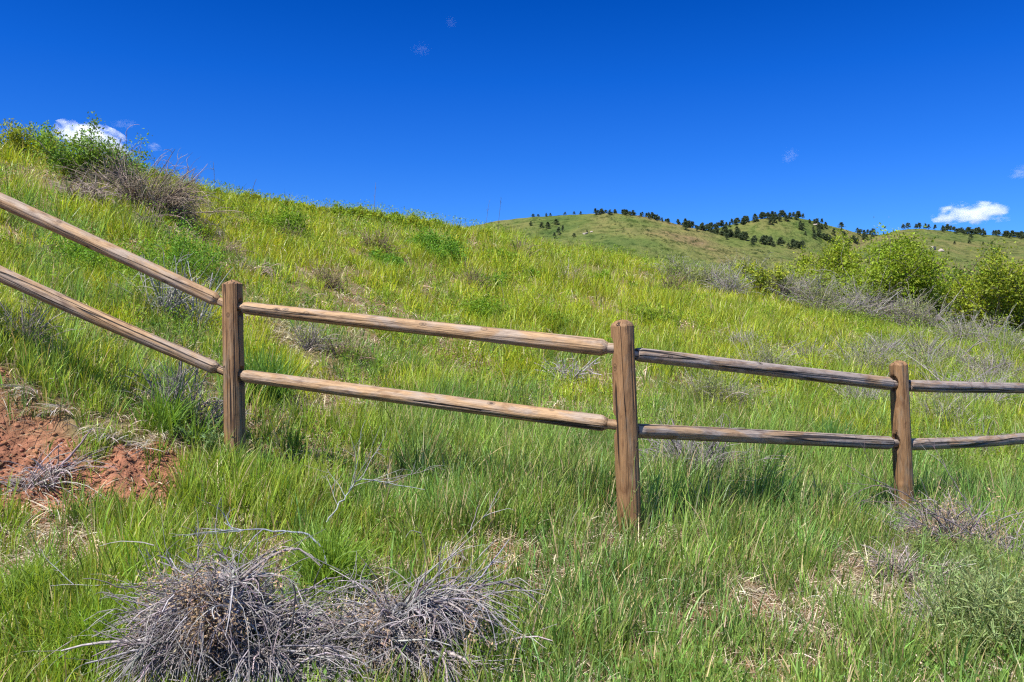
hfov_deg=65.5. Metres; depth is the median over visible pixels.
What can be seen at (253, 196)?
leafy shrub
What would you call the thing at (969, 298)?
green shrub
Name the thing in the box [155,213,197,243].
twiggy bush
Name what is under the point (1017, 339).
grey bush
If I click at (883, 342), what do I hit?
grey bush
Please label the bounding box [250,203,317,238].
leafy plant
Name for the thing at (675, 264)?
grey bush
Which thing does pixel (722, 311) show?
grass
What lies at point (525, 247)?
twiggy weed
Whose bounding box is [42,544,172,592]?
dead branch
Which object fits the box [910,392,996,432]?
grey bush
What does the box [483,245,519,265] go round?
leafy plant
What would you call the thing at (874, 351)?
grey bush
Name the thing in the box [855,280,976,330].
grey bush
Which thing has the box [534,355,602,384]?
dead bush
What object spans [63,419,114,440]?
dead grass clump
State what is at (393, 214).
leafy shrub
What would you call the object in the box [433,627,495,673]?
grass tuft
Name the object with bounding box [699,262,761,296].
grey bush
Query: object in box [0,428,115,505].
dead bush
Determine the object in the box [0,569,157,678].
grass tuft
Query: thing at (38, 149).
leafy shrub
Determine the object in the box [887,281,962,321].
bush
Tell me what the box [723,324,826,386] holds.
grey bush
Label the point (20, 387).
dead grass clump
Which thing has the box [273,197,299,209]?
leafy shrub
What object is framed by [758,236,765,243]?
pine tree
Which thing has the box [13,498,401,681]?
dead bush
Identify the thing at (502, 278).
leafy plant
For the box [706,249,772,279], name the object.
grey bush
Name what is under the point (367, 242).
twiggy weed
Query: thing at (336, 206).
leafy shrub
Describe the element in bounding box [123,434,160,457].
dead grass clump
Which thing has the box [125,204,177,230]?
twiggy bush
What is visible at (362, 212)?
leafy shrub
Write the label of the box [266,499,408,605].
grass tuft
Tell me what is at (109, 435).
dead grass clump
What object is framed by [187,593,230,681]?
dead branch
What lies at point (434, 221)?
leafy shrub
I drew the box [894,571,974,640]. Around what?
dead bush
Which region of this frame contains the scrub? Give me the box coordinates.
[508,216,1021,277]
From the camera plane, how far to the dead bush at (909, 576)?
4.12 m
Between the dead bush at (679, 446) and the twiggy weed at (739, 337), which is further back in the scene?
the twiggy weed at (739, 337)
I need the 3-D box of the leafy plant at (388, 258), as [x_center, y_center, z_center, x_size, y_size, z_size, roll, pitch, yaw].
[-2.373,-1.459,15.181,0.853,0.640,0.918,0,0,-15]
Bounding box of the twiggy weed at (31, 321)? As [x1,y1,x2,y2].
[0,292,79,356]
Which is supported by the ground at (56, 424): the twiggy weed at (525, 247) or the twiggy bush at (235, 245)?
the twiggy bush at (235, 245)
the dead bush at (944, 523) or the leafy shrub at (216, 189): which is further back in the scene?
the leafy shrub at (216, 189)
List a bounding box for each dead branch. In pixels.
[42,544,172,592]
[150,585,456,681]
[169,495,326,564]
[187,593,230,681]
[308,424,441,521]
[841,436,971,536]
[919,428,985,529]
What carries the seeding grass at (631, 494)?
on the ground at (56, 424)
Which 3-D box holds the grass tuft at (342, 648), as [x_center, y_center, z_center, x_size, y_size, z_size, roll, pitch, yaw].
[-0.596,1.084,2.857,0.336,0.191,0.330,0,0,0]
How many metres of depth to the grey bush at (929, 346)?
18.09 m
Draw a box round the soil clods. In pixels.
[0,367,177,525]
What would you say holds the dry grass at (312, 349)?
on the ground at (56, 424)
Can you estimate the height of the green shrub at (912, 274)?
4.089 m
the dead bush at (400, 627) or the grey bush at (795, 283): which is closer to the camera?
the dead bush at (400, 627)
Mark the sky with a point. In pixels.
(861, 114)
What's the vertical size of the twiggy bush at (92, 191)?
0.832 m
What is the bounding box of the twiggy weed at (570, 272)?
[556,254,588,288]
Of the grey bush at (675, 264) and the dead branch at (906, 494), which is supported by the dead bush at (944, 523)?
the dead branch at (906, 494)
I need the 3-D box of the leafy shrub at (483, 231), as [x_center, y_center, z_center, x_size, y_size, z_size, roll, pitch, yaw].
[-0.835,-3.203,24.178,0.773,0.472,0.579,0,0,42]
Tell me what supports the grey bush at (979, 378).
on the ground at (56, 424)
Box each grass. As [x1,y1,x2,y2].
[0,133,1023,478]
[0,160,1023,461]
[0,223,1023,681]
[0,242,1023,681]
[601,480,640,561]
[606,424,664,540]
[623,475,653,549]
[774,453,818,518]
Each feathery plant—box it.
[873,543,1023,666]
[882,525,1023,581]
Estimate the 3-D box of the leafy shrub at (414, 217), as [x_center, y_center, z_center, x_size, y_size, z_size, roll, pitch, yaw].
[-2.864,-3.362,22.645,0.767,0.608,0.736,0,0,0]
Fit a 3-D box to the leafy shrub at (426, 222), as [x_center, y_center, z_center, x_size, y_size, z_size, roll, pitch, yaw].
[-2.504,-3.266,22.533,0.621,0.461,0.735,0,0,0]
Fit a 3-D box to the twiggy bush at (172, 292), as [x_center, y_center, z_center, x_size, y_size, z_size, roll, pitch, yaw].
[-3.145,-0.530,7.531,1.278,0.916,1.252,0,0,-42]
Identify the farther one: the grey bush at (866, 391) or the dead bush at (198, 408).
the grey bush at (866, 391)
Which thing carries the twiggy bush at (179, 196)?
on the ground at (56, 424)
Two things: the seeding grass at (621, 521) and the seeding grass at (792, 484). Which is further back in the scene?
the seeding grass at (792, 484)
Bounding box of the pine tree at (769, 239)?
[765,237,774,244]
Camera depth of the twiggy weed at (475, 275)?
15.97 m
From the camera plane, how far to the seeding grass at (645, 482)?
3.88 m
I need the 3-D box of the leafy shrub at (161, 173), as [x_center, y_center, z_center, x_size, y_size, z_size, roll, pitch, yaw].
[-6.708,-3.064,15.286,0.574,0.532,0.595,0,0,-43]
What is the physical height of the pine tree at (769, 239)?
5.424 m
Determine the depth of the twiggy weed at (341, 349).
7.98 m
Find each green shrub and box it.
[731,260,792,297]
[781,262,826,295]
[782,229,868,295]
[808,222,961,313]
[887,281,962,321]
[919,239,1015,293]
[927,240,1023,337]
[946,284,995,321]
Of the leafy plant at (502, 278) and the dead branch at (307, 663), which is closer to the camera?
the dead branch at (307, 663)
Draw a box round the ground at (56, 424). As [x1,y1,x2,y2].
[0,162,1022,681]
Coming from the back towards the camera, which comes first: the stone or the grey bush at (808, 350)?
the grey bush at (808, 350)
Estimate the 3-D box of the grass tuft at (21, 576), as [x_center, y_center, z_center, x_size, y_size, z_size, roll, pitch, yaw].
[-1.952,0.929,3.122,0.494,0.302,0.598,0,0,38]
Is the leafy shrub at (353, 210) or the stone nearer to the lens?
the stone
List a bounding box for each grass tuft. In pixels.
[0,537,95,614]
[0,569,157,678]
[120,372,223,449]
[212,337,309,408]
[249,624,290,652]
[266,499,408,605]
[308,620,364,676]
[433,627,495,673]
[799,411,869,456]
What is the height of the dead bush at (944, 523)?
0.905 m
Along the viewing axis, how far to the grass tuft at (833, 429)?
7.35 m
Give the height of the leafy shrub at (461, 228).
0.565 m
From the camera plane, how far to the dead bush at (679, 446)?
5.27 m
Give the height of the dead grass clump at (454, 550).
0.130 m
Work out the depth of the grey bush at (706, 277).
26.41 m
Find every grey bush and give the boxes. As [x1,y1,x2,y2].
[644,250,710,286]
[645,403,720,442]
[658,350,782,416]
[681,259,735,289]
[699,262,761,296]
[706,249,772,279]
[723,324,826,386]
[745,261,839,305]
[760,262,816,298]
[765,259,878,314]
[780,335,840,360]
[811,264,924,324]
[816,327,934,374]
[824,370,889,405]
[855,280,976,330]
[858,326,916,357]
[880,332,958,372]
[884,346,1023,408]
[888,316,995,362]
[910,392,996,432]
[928,302,1023,344]
[930,421,1019,457]
[941,335,1023,382]
[973,321,1023,354]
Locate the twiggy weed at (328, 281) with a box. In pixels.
[298,259,356,292]
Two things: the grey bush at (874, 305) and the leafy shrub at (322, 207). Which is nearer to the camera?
the leafy shrub at (322, 207)
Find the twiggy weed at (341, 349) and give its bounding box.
[307,328,380,362]
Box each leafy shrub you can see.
[0,118,40,159]
[12,120,60,159]
[27,124,76,163]
[31,111,154,187]
[150,167,178,185]
[205,187,230,199]
[232,190,262,200]
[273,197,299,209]
[307,202,329,214]
[328,203,342,216]
[335,207,361,219]
[350,204,369,218]
[363,211,382,221]
[376,210,405,225]
[402,212,421,227]
[412,216,433,229]
[429,218,446,229]
[448,225,467,234]
[474,228,492,237]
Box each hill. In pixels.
[468,213,864,275]
[706,217,878,250]
[844,229,1023,293]
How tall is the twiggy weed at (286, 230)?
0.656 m
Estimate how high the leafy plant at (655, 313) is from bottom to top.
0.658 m
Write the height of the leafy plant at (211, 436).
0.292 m
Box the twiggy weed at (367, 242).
[354,219,406,256]
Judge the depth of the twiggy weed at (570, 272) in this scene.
19.88 m
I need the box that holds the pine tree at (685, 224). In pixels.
[682,221,688,229]
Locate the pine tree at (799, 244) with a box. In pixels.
[796,242,804,248]
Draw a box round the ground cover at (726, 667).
[0,151,1023,681]
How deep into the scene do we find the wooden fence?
4.66 m
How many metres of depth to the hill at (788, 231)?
667.94 m
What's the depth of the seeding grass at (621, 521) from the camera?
3.84 m
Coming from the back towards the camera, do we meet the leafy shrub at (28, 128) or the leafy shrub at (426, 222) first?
the leafy shrub at (426, 222)
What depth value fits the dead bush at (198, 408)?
5.04 m
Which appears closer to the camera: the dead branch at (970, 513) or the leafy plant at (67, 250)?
the dead branch at (970, 513)
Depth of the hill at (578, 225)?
451.33 m
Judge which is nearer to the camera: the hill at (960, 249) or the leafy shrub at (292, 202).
the leafy shrub at (292, 202)
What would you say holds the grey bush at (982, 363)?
on the ground at (56, 424)
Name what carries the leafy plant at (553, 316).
on the ground at (56, 424)
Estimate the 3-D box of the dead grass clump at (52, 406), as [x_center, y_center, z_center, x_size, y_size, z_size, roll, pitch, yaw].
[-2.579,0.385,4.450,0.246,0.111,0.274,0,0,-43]
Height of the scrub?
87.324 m
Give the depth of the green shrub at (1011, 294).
26.21 m
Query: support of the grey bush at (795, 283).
on the ground at (56, 424)
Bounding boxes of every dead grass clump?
[0,374,49,398]
[33,399,76,418]
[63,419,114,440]
[79,425,131,444]
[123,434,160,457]
[433,541,474,559]
[823,593,884,608]
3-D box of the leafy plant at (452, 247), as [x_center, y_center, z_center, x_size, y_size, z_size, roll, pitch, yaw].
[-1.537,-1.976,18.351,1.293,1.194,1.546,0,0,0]
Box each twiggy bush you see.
[45,165,125,211]
[55,124,241,242]
[106,236,246,329]
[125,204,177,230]
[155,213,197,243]
[186,232,256,259]
[227,249,283,279]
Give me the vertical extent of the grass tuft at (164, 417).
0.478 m
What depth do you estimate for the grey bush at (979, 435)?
8.51 m
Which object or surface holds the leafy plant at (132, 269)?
on the ground at (56, 424)
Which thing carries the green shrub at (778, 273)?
on the ground at (56, 424)
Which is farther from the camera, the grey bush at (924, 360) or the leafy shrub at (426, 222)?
the leafy shrub at (426, 222)
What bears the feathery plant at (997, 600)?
on the ground at (56, 424)
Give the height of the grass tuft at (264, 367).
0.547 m
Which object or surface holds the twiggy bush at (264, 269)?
on the ground at (56, 424)
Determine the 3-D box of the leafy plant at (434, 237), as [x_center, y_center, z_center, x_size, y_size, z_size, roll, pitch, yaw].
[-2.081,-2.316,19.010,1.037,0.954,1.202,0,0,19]
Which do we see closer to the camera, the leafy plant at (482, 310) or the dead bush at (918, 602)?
the dead bush at (918, 602)
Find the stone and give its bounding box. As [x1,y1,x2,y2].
[9,478,22,487]
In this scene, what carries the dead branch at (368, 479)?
on the ground at (56, 424)
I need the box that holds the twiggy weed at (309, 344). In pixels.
[276,320,354,351]
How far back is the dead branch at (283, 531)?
3.38 m
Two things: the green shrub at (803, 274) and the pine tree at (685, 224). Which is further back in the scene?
the pine tree at (685, 224)
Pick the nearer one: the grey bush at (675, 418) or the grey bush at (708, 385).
the grey bush at (675, 418)
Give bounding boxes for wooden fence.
[0,192,1023,540]
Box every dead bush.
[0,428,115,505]
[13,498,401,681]
[95,323,251,433]
[266,488,560,681]
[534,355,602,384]
[639,411,794,507]
[848,477,1023,558]
[854,534,978,593]
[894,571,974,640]
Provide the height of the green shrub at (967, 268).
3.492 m
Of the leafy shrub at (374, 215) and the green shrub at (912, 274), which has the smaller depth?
the leafy shrub at (374, 215)
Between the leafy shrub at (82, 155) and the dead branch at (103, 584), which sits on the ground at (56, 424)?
the leafy shrub at (82, 155)
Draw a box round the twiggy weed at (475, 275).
[447,259,497,291]
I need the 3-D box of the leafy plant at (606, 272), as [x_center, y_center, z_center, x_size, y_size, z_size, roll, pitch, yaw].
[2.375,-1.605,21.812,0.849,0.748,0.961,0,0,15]
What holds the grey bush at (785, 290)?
on the ground at (56, 424)
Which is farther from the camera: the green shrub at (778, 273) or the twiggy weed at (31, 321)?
the green shrub at (778, 273)
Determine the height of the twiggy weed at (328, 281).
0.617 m
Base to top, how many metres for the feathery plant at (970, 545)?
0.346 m
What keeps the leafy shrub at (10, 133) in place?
on the ground at (56, 424)
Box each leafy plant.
[47,221,127,270]
[67,233,176,287]
[118,209,232,280]
[174,420,258,459]
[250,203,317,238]
[366,248,408,272]
[400,221,446,254]
[420,230,471,265]
[447,289,513,323]
[478,271,510,289]
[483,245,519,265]
[523,267,553,282]
[536,306,583,332]
[584,268,610,280]
[628,301,683,328]
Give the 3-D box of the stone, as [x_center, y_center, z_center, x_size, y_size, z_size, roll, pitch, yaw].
[-2.573,0.743,4.124,0.070,0.069,0.088,0,0,-24]
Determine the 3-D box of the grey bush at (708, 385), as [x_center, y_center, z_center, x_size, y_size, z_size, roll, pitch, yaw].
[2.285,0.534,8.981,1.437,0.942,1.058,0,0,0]
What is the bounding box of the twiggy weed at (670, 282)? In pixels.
[654,266,695,294]
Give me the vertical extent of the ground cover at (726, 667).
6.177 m
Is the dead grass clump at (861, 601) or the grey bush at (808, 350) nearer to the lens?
the dead grass clump at (861, 601)
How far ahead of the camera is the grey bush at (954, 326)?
22.67 m
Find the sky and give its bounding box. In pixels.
[0,0,1023,235]
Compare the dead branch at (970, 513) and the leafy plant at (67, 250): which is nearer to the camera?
the dead branch at (970, 513)
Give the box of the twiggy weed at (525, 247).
[507,237,542,260]
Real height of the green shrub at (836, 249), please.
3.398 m
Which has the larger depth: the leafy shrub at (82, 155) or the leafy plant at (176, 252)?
the leafy shrub at (82, 155)
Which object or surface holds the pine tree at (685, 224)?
on the hill at (578, 225)
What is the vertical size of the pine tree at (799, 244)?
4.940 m
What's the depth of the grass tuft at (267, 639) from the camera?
2.87 m
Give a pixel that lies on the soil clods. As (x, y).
(60, 439)
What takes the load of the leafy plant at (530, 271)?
on the ground at (56, 424)
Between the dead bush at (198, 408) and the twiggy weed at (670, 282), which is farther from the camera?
the twiggy weed at (670, 282)
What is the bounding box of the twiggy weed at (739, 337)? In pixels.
[714,323,779,348]
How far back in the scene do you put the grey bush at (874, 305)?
26.27 m
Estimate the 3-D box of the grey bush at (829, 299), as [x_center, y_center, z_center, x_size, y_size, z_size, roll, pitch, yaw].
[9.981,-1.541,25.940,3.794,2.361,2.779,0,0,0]
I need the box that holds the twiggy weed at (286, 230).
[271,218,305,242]
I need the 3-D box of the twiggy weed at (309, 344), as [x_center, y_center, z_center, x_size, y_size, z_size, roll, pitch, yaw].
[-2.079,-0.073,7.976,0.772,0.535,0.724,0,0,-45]

